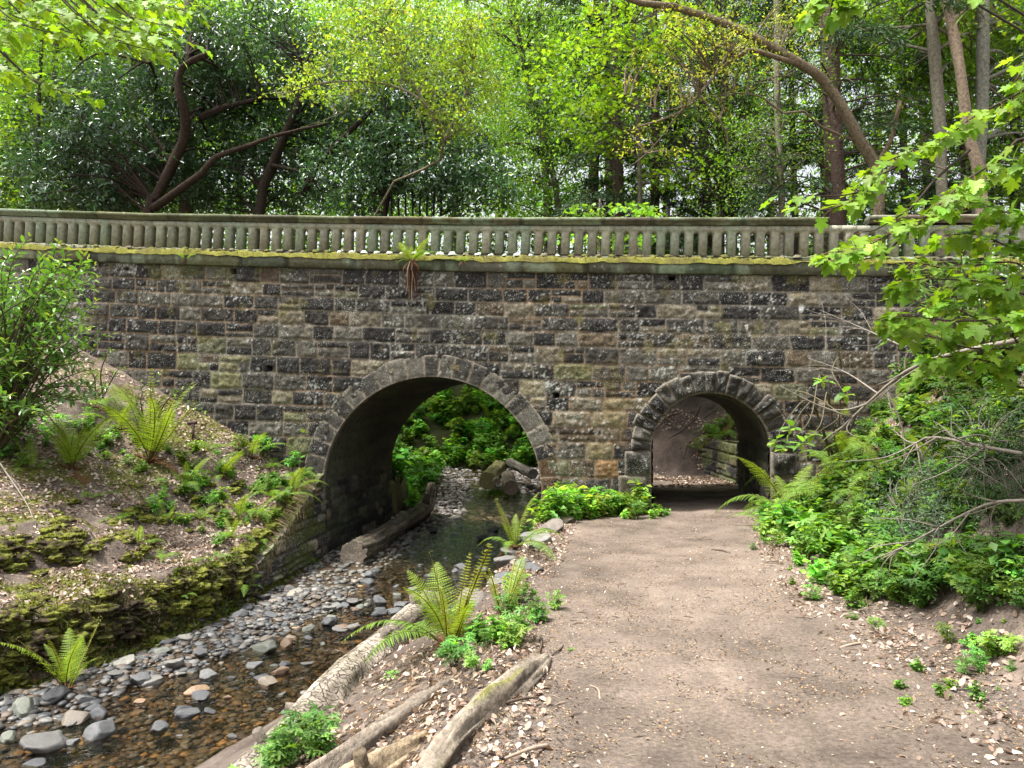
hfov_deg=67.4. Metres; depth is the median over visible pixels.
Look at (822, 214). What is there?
woodland tree
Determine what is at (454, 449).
green undergrowth
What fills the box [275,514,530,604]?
streambed pebbles
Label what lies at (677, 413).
tree root
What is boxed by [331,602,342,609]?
river stone
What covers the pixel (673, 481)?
leaf litter
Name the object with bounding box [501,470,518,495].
cut log
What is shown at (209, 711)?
river stone
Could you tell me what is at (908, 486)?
fern
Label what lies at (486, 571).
river stone
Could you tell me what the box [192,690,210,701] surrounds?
river stone
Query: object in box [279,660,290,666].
boulder
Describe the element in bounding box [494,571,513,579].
edging stone
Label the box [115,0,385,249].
laurel tree
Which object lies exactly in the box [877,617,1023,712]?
leafy herbs
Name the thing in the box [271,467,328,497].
fern
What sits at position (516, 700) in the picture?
twig
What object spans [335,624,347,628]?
river stone
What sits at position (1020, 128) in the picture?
conifer
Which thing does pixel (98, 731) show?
boulder
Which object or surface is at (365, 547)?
driftwood log
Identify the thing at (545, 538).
edging stone
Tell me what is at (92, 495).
fern
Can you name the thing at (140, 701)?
river stone
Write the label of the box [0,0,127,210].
woodland tree
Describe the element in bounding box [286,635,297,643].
river stone
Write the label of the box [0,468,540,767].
stream water
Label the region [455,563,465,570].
river stone
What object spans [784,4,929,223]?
woodland tree
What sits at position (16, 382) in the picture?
laurel shrub
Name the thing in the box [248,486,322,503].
fern
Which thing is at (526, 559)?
edging stone
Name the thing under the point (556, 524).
edging stone
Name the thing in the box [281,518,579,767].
leaf litter
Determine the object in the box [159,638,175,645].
river stone
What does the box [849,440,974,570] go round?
yew bush
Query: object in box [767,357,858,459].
chestnut sapling
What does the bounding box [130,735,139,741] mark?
river stone
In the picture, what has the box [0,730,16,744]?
river stone
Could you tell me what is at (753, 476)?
fern
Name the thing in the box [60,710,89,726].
river stone
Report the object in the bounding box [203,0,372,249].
woodland tree
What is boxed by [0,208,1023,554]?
stone bridge
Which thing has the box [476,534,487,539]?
river stone
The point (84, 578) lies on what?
leaf litter
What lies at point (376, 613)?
river stone
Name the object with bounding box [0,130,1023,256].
green undergrowth
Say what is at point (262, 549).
fern
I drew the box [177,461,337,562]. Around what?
leafy herbs
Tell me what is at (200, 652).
river stone
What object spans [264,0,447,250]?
woodland tree
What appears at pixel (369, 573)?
river stone
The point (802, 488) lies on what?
fern
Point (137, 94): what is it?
woodland tree
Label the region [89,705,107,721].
river stone
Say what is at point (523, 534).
edging stone
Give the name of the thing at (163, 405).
laurel sapling
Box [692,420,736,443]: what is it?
fern
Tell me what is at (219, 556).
fern
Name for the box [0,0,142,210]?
woodland tree
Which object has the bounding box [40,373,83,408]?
dead branch
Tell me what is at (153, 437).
fern
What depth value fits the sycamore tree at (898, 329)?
5.58 m
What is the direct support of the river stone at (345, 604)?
on the gravel at (235, 642)
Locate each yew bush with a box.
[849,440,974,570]
[904,373,1023,539]
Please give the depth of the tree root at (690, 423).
24.42 m
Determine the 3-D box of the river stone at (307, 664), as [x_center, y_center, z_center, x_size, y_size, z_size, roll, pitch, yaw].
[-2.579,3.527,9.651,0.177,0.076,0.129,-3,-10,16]
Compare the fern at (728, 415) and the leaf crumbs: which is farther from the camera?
the fern at (728, 415)
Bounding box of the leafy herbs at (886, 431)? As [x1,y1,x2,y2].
[756,384,1023,597]
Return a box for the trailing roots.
[0,476,319,671]
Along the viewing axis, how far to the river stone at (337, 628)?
10.99 m
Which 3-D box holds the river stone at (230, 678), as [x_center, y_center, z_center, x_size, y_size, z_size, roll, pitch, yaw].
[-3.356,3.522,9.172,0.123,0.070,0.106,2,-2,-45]
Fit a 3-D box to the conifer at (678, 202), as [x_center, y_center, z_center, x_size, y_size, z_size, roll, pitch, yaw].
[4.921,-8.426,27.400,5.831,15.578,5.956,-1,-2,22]
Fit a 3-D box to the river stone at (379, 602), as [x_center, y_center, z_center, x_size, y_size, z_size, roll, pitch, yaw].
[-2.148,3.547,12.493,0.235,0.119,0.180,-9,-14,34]
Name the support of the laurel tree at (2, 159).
on the ground
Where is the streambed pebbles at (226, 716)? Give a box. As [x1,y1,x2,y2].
[0,584,486,767]
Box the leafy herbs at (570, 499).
[524,478,670,530]
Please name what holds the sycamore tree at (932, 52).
on the ground
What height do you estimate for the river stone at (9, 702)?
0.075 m
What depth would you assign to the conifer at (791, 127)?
28.21 m
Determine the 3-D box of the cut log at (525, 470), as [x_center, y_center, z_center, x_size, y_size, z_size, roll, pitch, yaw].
[0.297,2.897,26.426,0.374,0.588,2.013,1,-2,-25]
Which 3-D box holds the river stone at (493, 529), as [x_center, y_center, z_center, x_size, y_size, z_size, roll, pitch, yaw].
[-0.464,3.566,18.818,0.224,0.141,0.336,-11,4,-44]
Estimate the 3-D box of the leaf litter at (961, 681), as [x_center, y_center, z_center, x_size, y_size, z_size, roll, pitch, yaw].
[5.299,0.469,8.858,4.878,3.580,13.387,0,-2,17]
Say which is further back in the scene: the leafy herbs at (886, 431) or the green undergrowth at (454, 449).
the green undergrowth at (454, 449)
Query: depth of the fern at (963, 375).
9.22 m
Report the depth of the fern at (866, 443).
10.45 m
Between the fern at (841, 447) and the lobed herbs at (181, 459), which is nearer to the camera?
the fern at (841, 447)
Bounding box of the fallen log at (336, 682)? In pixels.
[233,590,439,767]
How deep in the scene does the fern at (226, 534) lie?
12.80 m
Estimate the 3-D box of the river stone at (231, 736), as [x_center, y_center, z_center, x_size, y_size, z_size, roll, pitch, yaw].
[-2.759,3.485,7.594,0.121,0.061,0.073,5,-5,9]
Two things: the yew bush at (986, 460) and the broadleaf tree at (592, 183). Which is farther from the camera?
the broadleaf tree at (592, 183)
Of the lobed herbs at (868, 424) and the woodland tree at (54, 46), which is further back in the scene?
the woodland tree at (54, 46)
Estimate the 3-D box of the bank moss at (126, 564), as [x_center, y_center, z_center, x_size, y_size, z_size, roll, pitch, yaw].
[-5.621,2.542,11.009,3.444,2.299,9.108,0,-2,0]
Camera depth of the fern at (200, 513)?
13.21 m
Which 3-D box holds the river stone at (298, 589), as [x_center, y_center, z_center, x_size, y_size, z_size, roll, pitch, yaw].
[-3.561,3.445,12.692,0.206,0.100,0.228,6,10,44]
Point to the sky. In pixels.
(807, 170)
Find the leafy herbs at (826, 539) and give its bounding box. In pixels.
[760,457,919,609]
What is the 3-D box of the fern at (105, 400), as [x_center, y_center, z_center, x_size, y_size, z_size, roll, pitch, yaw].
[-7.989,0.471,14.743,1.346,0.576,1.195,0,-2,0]
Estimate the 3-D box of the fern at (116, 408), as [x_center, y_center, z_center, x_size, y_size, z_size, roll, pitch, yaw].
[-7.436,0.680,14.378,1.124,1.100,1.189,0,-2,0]
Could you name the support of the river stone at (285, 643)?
on the gravel at (235, 642)
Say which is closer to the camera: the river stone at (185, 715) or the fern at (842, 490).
the river stone at (185, 715)
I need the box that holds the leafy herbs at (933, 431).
[915,364,1023,463]
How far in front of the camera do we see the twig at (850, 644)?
5.30 m
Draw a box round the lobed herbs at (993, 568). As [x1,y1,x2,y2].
[799,474,1023,645]
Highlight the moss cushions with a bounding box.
[0,463,305,689]
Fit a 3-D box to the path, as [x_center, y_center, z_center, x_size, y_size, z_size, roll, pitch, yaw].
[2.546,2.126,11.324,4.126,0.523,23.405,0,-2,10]
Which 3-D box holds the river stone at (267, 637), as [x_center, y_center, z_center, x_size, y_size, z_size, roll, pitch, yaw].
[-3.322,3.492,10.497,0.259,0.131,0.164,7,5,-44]
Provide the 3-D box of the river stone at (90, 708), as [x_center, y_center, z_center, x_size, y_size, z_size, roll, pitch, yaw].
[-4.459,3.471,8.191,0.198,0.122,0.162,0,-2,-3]
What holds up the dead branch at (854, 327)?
on the ground
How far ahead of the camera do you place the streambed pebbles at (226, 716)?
8.40 m
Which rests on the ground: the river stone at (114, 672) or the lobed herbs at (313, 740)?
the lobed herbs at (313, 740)
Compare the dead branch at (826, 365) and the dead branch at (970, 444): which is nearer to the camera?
the dead branch at (970, 444)
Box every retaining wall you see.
[243,473,327,601]
[701,440,738,483]
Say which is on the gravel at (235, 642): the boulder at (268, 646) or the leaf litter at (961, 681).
the boulder at (268, 646)
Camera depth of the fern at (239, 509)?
13.48 m
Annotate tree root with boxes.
[656,410,699,427]
[668,405,700,438]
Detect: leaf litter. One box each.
[0,335,301,672]
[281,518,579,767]
[653,408,737,487]
[749,324,1023,764]
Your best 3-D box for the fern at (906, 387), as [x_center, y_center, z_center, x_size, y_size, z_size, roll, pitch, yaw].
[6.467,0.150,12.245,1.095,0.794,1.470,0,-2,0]
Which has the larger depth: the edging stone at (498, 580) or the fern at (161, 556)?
the fern at (161, 556)
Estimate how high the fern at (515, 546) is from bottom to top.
1.045 m
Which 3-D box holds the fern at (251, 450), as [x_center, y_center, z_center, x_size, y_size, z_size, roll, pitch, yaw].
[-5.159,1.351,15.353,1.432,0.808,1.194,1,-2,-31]
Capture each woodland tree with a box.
[0,0,86,207]
[0,0,95,206]
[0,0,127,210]
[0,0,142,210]
[0,3,165,210]
[0,8,47,189]
[32,1,175,212]
[65,0,213,212]
[99,0,282,214]
[115,0,272,247]
[169,0,323,236]
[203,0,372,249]
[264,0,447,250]
[272,0,472,241]
[376,0,530,252]
[425,0,583,217]
[447,0,632,252]
[494,0,673,247]
[519,0,684,251]
[603,0,739,215]
[639,0,817,254]
[690,7,846,255]
[741,0,915,251]
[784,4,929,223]
[849,4,1023,256]
[892,3,1023,209]
[969,18,1023,209]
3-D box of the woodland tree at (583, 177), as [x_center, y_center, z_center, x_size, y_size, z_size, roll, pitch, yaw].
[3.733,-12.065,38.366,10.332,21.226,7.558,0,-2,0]
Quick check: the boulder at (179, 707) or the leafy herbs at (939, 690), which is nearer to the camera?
the leafy herbs at (939, 690)
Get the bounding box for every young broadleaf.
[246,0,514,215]
[414,0,607,253]
[507,0,732,254]
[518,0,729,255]
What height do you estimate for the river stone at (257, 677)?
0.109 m
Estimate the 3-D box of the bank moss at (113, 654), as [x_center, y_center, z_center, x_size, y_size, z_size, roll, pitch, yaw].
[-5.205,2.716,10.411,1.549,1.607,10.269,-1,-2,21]
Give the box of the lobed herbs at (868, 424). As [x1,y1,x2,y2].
[780,356,1023,601]
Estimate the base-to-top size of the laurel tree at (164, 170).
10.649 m
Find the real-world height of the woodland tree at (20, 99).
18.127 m
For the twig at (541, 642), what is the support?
on the path
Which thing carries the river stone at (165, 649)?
on the gravel at (235, 642)
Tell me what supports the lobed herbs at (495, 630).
on the ground
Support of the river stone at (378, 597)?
in the stream water
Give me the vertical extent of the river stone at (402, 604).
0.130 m
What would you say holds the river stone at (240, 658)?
on the gravel at (235, 642)
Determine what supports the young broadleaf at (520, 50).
on the ground
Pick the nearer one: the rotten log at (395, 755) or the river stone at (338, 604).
the rotten log at (395, 755)
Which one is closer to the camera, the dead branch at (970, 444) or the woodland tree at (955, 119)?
the dead branch at (970, 444)
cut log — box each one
[479,460,506,489]
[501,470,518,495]
[505,458,537,478]
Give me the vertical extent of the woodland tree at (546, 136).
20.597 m
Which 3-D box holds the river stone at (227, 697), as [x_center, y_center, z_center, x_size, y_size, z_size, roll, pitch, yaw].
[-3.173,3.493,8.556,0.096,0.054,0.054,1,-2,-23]
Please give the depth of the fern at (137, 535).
11.30 m
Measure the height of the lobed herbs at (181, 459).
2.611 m
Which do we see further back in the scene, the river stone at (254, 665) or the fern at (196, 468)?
the fern at (196, 468)
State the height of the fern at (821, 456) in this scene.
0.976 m
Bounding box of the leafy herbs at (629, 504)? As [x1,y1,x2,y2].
[614,492,663,518]
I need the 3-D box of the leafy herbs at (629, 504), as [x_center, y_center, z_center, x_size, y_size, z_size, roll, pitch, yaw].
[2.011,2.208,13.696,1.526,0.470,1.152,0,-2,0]
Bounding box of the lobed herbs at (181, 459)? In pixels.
[130,431,322,555]
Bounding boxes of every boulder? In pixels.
[12,696,33,718]
[19,730,68,759]
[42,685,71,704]
[82,719,115,746]
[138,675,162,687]
[162,658,184,669]
[172,705,191,716]
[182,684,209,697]
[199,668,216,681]
[252,640,277,657]
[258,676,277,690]
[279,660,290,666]
[330,596,346,602]
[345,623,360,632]
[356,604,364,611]
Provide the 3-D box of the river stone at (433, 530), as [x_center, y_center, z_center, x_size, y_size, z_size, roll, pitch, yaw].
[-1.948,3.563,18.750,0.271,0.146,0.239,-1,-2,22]
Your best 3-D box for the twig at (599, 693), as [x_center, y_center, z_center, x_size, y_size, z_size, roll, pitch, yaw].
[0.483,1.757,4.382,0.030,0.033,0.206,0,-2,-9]
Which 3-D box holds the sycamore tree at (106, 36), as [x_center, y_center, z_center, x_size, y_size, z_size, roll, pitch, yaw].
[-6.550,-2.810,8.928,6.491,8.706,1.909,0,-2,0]
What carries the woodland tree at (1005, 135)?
on the ground
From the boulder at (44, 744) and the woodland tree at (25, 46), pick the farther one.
the woodland tree at (25, 46)
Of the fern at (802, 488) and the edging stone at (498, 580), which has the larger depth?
the fern at (802, 488)
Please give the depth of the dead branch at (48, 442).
13.31 m
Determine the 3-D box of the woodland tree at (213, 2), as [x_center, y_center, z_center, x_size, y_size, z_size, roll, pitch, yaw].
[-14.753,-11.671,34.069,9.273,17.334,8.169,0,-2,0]
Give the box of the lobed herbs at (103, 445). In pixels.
[0,406,147,467]
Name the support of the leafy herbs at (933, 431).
on the ground
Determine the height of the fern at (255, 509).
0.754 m
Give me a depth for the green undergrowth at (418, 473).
23.28 m
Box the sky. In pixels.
[0,0,1023,254]
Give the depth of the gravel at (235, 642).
9.54 m
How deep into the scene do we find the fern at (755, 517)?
12.22 m
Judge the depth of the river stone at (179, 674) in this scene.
9.26 m
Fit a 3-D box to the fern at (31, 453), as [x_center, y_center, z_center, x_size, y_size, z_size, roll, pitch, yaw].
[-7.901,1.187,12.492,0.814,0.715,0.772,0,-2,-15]
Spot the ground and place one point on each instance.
(670, 458)
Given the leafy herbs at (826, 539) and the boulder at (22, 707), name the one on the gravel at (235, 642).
the boulder at (22, 707)
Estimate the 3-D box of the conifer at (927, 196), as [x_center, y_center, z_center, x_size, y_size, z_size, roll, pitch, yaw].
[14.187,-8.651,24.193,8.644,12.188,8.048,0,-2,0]
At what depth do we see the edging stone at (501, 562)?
8.86 m
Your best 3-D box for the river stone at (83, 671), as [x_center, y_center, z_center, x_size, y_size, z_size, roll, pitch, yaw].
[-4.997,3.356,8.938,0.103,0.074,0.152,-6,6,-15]
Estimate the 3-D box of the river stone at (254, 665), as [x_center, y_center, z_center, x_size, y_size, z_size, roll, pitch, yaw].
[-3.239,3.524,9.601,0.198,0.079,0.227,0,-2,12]
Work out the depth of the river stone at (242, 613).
11.33 m
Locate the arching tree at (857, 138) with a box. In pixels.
[612,0,909,254]
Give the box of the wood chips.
[291,609,582,767]
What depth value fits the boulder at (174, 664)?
9.37 m
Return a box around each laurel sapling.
[68,347,123,399]
[127,370,206,433]
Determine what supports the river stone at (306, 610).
on the gravel at (235, 642)
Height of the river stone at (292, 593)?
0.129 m
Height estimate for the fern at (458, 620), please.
1.143 m
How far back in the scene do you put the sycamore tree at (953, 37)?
18.16 m
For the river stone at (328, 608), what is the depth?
11.95 m
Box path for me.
[523,475,1023,767]
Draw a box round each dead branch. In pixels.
[0,463,52,524]
[20,429,147,476]
[27,414,138,428]
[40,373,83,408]
[777,305,879,394]
[780,339,1018,463]
[803,297,898,345]
[844,409,1023,502]
[857,486,1023,594]
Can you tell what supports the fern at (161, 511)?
on the ground
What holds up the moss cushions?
on the ground
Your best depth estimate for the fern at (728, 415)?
23.50 m
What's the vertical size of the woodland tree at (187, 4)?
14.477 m
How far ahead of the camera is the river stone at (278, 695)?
8.63 m
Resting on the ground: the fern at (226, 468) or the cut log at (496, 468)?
the fern at (226, 468)
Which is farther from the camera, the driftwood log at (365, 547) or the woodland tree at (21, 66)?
the woodland tree at (21, 66)
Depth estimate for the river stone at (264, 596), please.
12.19 m
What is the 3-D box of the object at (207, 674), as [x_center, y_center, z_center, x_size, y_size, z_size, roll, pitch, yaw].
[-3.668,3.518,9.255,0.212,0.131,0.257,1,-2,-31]
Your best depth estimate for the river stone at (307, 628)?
10.97 m
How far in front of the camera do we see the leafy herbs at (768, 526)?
11.16 m
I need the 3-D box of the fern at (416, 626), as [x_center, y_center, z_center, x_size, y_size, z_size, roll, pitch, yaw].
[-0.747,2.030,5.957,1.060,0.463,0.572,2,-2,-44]
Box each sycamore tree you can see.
[0,0,212,114]
[759,0,1023,396]
[800,0,1023,256]
[870,0,1023,213]
[881,0,1023,244]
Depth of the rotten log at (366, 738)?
4.18 m
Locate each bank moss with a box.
[0,382,303,693]
[0,465,302,685]
[0,507,322,695]
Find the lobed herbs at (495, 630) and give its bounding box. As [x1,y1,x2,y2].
[383,571,574,679]
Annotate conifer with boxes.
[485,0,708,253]
[566,0,734,254]
[605,3,735,255]
[642,0,774,255]
[692,0,897,254]
[708,0,986,256]
[781,1,1008,248]
[823,0,1023,254]
[885,0,1023,255]
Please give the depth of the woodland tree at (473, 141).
41.12 m
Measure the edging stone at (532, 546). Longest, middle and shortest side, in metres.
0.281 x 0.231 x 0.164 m
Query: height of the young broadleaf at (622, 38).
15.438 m
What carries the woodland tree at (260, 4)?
on the ground
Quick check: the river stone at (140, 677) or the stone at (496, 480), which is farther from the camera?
the stone at (496, 480)
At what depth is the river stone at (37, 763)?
7.01 m
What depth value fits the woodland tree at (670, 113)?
39.25 m
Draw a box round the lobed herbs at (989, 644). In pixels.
[932,618,1023,674]
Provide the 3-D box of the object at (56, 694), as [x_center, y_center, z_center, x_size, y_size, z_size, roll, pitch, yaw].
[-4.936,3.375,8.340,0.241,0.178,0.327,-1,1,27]
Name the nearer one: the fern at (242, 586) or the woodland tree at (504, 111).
the fern at (242, 586)
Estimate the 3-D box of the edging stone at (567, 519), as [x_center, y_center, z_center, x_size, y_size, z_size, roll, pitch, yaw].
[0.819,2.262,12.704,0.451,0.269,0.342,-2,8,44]
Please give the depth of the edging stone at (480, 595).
7.16 m
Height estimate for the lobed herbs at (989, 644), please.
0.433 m
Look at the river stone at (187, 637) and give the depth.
10.15 m
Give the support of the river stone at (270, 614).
on the gravel at (235, 642)
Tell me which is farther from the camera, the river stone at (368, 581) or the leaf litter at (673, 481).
the leaf litter at (673, 481)
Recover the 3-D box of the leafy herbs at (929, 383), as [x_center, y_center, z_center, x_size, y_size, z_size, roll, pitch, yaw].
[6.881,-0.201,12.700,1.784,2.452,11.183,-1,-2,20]
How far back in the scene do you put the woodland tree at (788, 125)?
38.16 m
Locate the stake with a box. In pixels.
[187,421,196,439]
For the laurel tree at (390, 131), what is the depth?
21.82 m
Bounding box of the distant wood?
[0,0,1023,255]
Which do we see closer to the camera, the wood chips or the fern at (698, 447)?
the wood chips
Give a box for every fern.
[0,616,102,690]
[8,435,60,473]
[36,406,113,484]
[56,394,134,413]
[67,391,148,431]
[73,478,121,499]
[96,368,196,476]
[99,513,137,522]
[124,525,167,544]
[140,497,177,523]
[144,550,181,562]
[170,456,211,491]
[182,505,216,522]
[189,440,242,452]
[193,551,235,563]
[200,449,244,483]
[213,517,254,543]
[224,486,261,518]
[226,432,291,460]
[228,491,286,522]
[240,574,264,596]
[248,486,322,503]
[256,458,288,469]
[259,535,277,551]
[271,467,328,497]
[282,467,317,478]
[341,619,453,662]
[391,237,439,302]
[403,543,491,649]
[439,391,470,418]
[466,419,477,446]
[477,401,498,428]
[479,493,563,569]
[484,556,528,613]
[495,423,516,442]
[688,435,710,454]
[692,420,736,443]
[712,410,735,430]
[715,457,835,514]
[727,493,784,525]
[745,466,768,484]
[769,461,843,507]
[797,437,852,477]
[816,418,888,476]
[819,435,901,454]
[825,408,850,437]
[827,479,877,507]
[848,439,906,489]
[869,392,930,425]
[890,425,958,464]
[894,477,919,498]
[895,376,913,394]
[907,391,970,423]
[956,369,990,401]
[959,418,1018,444]
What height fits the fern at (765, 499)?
1.601 m
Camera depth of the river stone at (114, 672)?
8.95 m
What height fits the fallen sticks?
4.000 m
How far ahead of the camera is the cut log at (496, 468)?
25.48 m
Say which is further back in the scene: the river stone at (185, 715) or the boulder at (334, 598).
the boulder at (334, 598)
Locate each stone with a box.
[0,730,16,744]
[3,699,15,705]
[20,758,46,767]
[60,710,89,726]
[64,721,76,728]
[64,738,79,748]
[74,694,96,704]
[78,669,87,675]
[84,703,102,711]
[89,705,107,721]
[107,669,123,676]
[112,654,135,665]
[114,718,124,724]
[129,671,150,684]
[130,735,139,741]
[133,698,145,703]
[148,720,168,736]
[153,647,170,653]
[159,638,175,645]
[174,707,200,721]
[175,734,183,739]
[177,672,185,676]
[178,634,192,640]
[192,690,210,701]
[194,647,207,657]
[204,707,216,714]
[223,695,231,700]
[225,676,236,681]
[227,733,238,739]
[231,609,248,617]
[237,656,245,660]
[240,603,253,610]
[244,661,262,670]
[253,673,268,680]
[257,593,270,599]
[259,635,278,641]
[264,610,277,617]
[266,664,278,670]
[270,666,288,676]
[276,691,286,699]
[280,638,292,650]
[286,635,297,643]
[287,591,296,595]
[289,587,303,592]
[300,661,313,667]
[302,608,312,612]
[302,624,315,633]
[304,635,312,642]
[310,594,321,599]
[321,617,336,625]
[322,606,336,611]
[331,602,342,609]
[331,649,338,654]
[332,625,348,633]
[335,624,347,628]
[341,602,349,607]
[346,598,358,603]
[359,578,373,584]
[365,570,375,577]
[370,609,387,617]
[373,595,385,600]
[374,598,386,605]
[387,607,401,615]
[393,601,409,607]
[407,550,418,554]
[423,573,433,579]
[428,527,436,532]
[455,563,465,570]
[455,588,487,608]
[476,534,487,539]
[477,567,488,573]
[487,527,497,531]
[488,577,505,586]
[492,476,500,485]
[493,555,517,567]
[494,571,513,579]
[500,547,524,555]
[512,558,529,564]
[519,562,543,572]
[520,531,536,540]
[527,542,542,551]
[531,533,551,544]
[539,518,563,532]
[549,515,573,523]
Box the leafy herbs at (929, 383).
[867,326,1023,456]
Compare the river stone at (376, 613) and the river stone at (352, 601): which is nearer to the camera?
the river stone at (376, 613)
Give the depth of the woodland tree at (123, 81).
38.14 m
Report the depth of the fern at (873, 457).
9.38 m
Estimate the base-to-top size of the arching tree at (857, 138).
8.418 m
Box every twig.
[504,743,549,759]
[505,696,538,703]
[538,634,542,653]
[590,684,600,698]
[839,642,865,647]
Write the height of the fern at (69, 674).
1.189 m
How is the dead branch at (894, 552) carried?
on the ground
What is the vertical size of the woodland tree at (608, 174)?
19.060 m
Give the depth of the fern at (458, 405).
35.50 m
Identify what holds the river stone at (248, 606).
on the gravel at (235, 642)
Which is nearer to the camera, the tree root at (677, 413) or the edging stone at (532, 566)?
the edging stone at (532, 566)
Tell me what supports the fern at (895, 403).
on the ground
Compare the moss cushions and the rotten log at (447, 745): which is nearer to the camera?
the rotten log at (447, 745)
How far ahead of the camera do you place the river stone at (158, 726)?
7.75 m
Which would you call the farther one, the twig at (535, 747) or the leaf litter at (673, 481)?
the leaf litter at (673, 481)
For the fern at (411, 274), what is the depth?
15.16 m
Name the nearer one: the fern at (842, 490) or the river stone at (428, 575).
the fern at (842, 490)
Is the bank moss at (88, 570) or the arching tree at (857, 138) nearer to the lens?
the bank moss at (88, 570)
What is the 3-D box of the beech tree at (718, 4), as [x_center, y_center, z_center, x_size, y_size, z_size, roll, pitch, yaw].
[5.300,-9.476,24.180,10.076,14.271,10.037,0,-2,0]
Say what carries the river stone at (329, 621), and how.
in the stream water
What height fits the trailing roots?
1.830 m
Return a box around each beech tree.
[522,0,898,255]
[672,0,860,255]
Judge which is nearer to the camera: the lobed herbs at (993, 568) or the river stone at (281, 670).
the lobed herbs at (993, 568)
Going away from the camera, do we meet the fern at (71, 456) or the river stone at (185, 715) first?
the river stone at (185, 715)
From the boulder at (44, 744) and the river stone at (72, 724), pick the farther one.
the river stone at (72, 724)
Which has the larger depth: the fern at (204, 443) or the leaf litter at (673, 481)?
the leaf litter at (673, 481)
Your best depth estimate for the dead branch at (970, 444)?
6.61 m
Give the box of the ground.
[0,316,1023,767]
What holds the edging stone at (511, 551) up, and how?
on the ground
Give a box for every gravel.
[0,585,387,767]
[391,465,540,529]
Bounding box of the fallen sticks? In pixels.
[0,355,1023,635]
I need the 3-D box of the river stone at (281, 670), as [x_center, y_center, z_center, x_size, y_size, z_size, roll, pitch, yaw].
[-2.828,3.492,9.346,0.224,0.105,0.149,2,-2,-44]
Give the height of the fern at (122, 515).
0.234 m
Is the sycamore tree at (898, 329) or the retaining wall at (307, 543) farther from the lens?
the retaining wall at (307, 543)
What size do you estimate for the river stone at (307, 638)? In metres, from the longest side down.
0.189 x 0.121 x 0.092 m
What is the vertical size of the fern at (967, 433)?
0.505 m
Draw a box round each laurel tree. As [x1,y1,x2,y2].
[0,2,219,213]
[0,7,329,213]
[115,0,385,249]
[287,11,543,216]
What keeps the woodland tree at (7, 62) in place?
on the ground
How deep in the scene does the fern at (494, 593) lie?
6.41 m
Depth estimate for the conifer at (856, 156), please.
28.32 m
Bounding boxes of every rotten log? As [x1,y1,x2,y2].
[305,675,456,767]
[340,726,434,767]
[414,652,551,767]
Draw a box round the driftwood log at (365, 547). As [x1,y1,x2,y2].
[338,482,437,563]
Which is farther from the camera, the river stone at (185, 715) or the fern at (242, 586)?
the fern at (242, 586)
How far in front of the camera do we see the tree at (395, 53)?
18.32 m
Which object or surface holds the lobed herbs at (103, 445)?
on the ground
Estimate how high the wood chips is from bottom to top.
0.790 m
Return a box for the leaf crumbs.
[462,509,1023,767]
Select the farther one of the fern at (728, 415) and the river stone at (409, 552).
the fern at (728, 415)
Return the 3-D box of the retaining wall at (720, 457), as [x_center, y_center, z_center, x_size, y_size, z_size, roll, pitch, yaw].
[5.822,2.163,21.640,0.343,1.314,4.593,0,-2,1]
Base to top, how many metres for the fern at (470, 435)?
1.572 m
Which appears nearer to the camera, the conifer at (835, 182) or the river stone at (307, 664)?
the river stone at (307, 664)
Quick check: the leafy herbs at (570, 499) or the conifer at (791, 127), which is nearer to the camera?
the leafy herbs at (570, 499)
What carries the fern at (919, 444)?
on the ground
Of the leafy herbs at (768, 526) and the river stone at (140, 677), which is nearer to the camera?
the river stone at (140, 677)
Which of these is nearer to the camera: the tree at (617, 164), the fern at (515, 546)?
the fern at (515, 546)
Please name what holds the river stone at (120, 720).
in the stream water
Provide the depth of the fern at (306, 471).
15.24 m
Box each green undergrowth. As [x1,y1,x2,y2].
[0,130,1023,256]
[391,435,446,506]
[399,384,537,469]
[702,419,727,437]
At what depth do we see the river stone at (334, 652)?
10.09 m
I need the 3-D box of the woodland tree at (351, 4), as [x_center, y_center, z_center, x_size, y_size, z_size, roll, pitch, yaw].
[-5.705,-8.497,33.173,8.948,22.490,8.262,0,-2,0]
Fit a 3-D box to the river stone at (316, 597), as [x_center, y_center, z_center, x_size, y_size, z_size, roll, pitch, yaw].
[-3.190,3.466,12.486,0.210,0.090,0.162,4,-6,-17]
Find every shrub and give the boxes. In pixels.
[0,232,118,449]
[544,199,667,254]
[878,233,1023,380]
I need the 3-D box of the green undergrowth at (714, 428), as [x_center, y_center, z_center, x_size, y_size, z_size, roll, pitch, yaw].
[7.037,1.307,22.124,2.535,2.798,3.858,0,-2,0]
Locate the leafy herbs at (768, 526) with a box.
[749,497,805,549]
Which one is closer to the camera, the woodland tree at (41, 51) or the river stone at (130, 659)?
the river stone at (130, 659)
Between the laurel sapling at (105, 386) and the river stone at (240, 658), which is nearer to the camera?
the river stone at (240, 658)
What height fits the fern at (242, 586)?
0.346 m
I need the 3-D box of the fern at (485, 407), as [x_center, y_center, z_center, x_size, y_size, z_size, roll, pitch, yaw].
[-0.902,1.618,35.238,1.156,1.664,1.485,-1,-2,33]
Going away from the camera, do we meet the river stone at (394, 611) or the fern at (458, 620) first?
the fern at (458, 620)
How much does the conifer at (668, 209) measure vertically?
17.696 m
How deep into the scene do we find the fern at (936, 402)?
9.20 m
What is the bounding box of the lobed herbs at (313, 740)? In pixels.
[227,701,342,767]
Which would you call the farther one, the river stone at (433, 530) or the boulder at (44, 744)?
the river stone at (433, 530)

